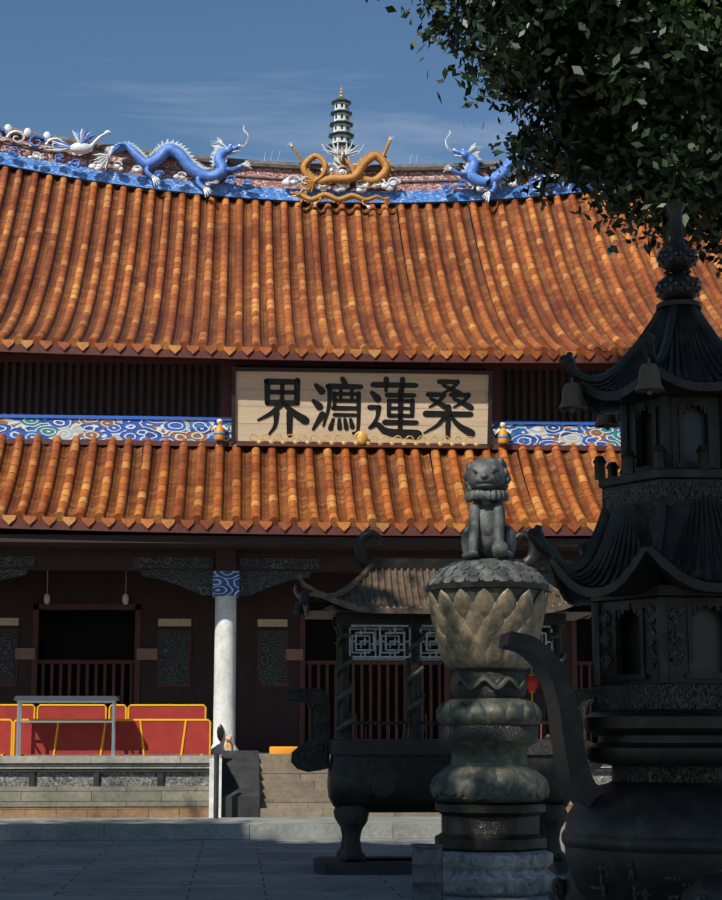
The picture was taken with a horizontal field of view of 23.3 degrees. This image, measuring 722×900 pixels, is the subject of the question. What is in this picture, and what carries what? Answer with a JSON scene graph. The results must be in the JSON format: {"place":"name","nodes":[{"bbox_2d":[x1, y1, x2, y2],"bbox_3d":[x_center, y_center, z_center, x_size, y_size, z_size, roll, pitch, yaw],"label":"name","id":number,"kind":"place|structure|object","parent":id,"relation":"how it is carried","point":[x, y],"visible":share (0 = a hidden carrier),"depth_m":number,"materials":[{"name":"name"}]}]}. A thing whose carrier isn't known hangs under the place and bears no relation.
{"place":"outdoors","nodes":[
{"label":"outdoors","id":0,"kind":"place"},
{"bbox_2d":[0,0,562,164],"label":"sky","id":1,"kind":"structure","parent":0,"point":[148,73],"materials":[{"name":"blue"}]},
{"bbox_2d":[0,838,565,899],"bbox_3d":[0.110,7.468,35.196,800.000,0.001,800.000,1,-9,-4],"label":"ground","id":2,"kind":"structure","parent":0,"point":[282,869],"depth_m":22.24,"materials":[{"name":"grey stone"}]},
{"bbox_2d":[0,751,611,840],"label":"stone terrace","id":3,"kind":"structure","parent":2,"relation":"on","point":[241,795],"depth_m":31.51,"materials":[{"name":"grey stone"}]},
{"bbox_2d":[217,724,233,750],"bbox_3d":[-2.635,5.770,34.909,0.314,0.600,0.460,6,-11,-35],"label":"cat","id":4,"kind":"object","parent":3,"relation":"on","point":[228,745],"depth_m":34.77,"materials":[{"name":"fur"}]},
{"bbox_2d":[0,189,721,743],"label":"hall timber","id":5,"kind":"object","parent":2,"relation":"on","point":[86,635],"visible":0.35,"depth_m":37.75,"materials":[{"name":"brown wood"}]},
{"bbox_2d":[14,696,119,755],"bbox_3d":[-5.399,5.061,32.092,1.880,1.080,0.500,1,-9,-4],"label":"metal table","id":6,"kind":"object","parent":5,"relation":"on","point":[20,700],"visible":1,"depth_m":31.95,"materials":[{"name":"grey"}]},
{"bbox_2d":[44,571,128,604],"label":"hanging lamps","id":7,"kind":"object","parent":5,"relation":"attached to","point":[125,599],"visible":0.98,"depth_m":37.93,"materials":[{"name":"white paint"}]},
{"bbox_2d":[0,704,211,755],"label":"red barrier panels","id":8,"kind":"object","parent":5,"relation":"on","point":[180,729],"visible":1,"depth_m":32.60,"materials":[{"name":"red fabric"}]},
{"bbox_2d":[209,418,229,440],"bbox_3d":[-3.029,-0.452,37.492,0.457,0.500,0.238,1,-9,-4],"label":"figurine","id":9,"kind":"object","parent":5,"relation":"on","point":[219,433],"visible":1,"depth_m":37.43,"materials":[{"name":"orange ceramic"}]},
{"bbox_2d":[211,596,238,753],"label":"hall columns","id":10,"kind":"structure","parent":5,"relation":"attached to","point":[225,669],"depth_m":35.31,"materials":[{"name":"white stone"}]},
{"bbox_2d":[0,124,558,201],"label":"dragon sculptures","id":11,"kind":"object","parent":5,"relation":"on","point":[217,171],"visible":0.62,"depth_m":45.89,"materials":[{"name":"ceramic"}]},
{"bbox_2d":[269,746,297,753],"bbox_3d":[-1.472,5.909,34.421,0.660,0.150,0.460,1,-9,-4],"label":"orange kneeler","id":12,"kind":"object","parent":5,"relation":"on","point":[281,749],"visible":0.65,"depth_m":34.20,"materials":[{"name":"orange fabric"}]},
{"bbox_2d":[0,548,579,597],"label":"eave beam","id":13,"kind":"structure","parent":5,"relation":"attached to","point":[222,572],"depth_m":35.60,"materials":[{"name":"brown wood"}]},
{"bbox_2d":[0,433,620,531],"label":"hall lower roof tiles","id":14,"kind":"object","parent":5,"relation":"attached to","point":[227,488],"visible":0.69,"depth_m":36.27,"materials":[{"name":"orange tile"}]},
{"bbox_2d":[0,353,620,451],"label":"hall wall band","id":15,"kind":"object","parent":5,"relation":"attached to","point":[546,434],"depth_m":37.72,"materials":[{"name":"paint"}]},
{"bbox_2d":[327,83,354,163],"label":"pagoda finial","id":16,"kind":"object","parent":5,"relation":"on","point":[341,125],"visible":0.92,"depth_m":46.73,"materials":[{"name":"white ceramic"}]},
{"bbox_2d":[282,136,400,209],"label":"gold ridge dragons","id":17,"kind":"object","parent":5,"relation":"on","point":[342,178],"visible":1,"depth_m":46.19,"materials":[{"name":"metal"}]},
{"bbox_2d":[0,165,721,359],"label":"hall upper roof tiles","id":18,"kind":"object","parent":5,"relation":"attached to","point":[225,276],"visible":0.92,"depth_m":42.91,"materials":[{"name":"orange tile"}]},
{"bbox_2d":[236,430,486,448],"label":"sign ledge trim","id":19,"kind":"structure","parent":5,"relation":"attached to","point":[362,439],"depth_m":37.60,"materials":[{"name":"paint"}]},
{"bbox_2d":[231,366,492,447],"bbox_3d":[0.025,-0.963,37.779,5.620,1.778,0.620,1,-9,-4],"label":"sign board","id":20,"kind":"object","parent":5,"relation":"attached to","point":[320,403],"visible":0.98,"depth_m":37.68,"materials":[{"name":"beige wood"}]},
{"bbox_2d":[493,421,512,443],"bbox_3d":[3.076,-0.383,37.920,0.457,0.500,0.238,1,-9,-4],"label":"figurine","id":21,"kind":"object","parent":5,"relation":"on","point":[502,432],"visible":1,"depth_m":37.86,"materials":[{"name":"orange ceramic"}]},
{"bbox_2d":[526,666,538,700],"bbox_3d":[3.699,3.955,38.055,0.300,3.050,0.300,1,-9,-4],"label":"red lantern","id":22,"kind":"object","parent":5,"relation":"attached to","point":[532,682],"visible":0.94,"depth_m":37.78,"materials":[{"name":"red fabric"}]},
{"bbox_2d":[411,844,443,899],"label":"steel ash bin","id":23,"kind":"object","parent":2,"relation":"on","point":[427,863],"visible":1,"depth_m":18.38,"materials":[{"name":"metal"}]},
{"bbox_2d":[286,530,602,874],"bbox_3d":[1.147,3.248,22.955,4.260,4.416,2.007,1,-9,-4],"label":"incense burner","id":24,"kind":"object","parent":2,"relation":"on","point":[366,777],"depth_m":22.48,"materials":[{"name":"brown metal"}]},
{"bbox_2d":[426,457,555,897],"bbox_3d":[1.443,2.507,19.846,1.410,4.886,1.410,1,-9,-4],"label":"stone lion pillar","id":25,"kind":"object","parent":2,"relation":"on","point":[489,789],"visible":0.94,"depth_m":19.34,"materials":[{"name":"grey stone"}]},
{"bbox_2d":[498,201,721,899],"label":"pagoda incense burner","id":26,"kind":"object","parent":2,"relation":"on","point":[642,575],"visible":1,"depth_m":8.63,"materials":[{"name":"brown metal"}]},
{"bbox_2d":[0,571,598,751],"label":"temple wall","id":27,"kind":"structure","parent":0,"point":[173,661],"depth_m":38.07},
{"bbox_2d":[0,125,603,207],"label":"roof ridge","id":28,"kind":"structure","parent":0,"point":[420,184],"depth_m":46.27,"materials":[{"name":"blue ceramic"}]},
{"bbox_2d":[365,0,721,282],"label":"tree","id":29,"kind":"object","parent":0,"point":[625,137],"depth_m":27.21,"materials":[{"name":"green plant"}]}
]}

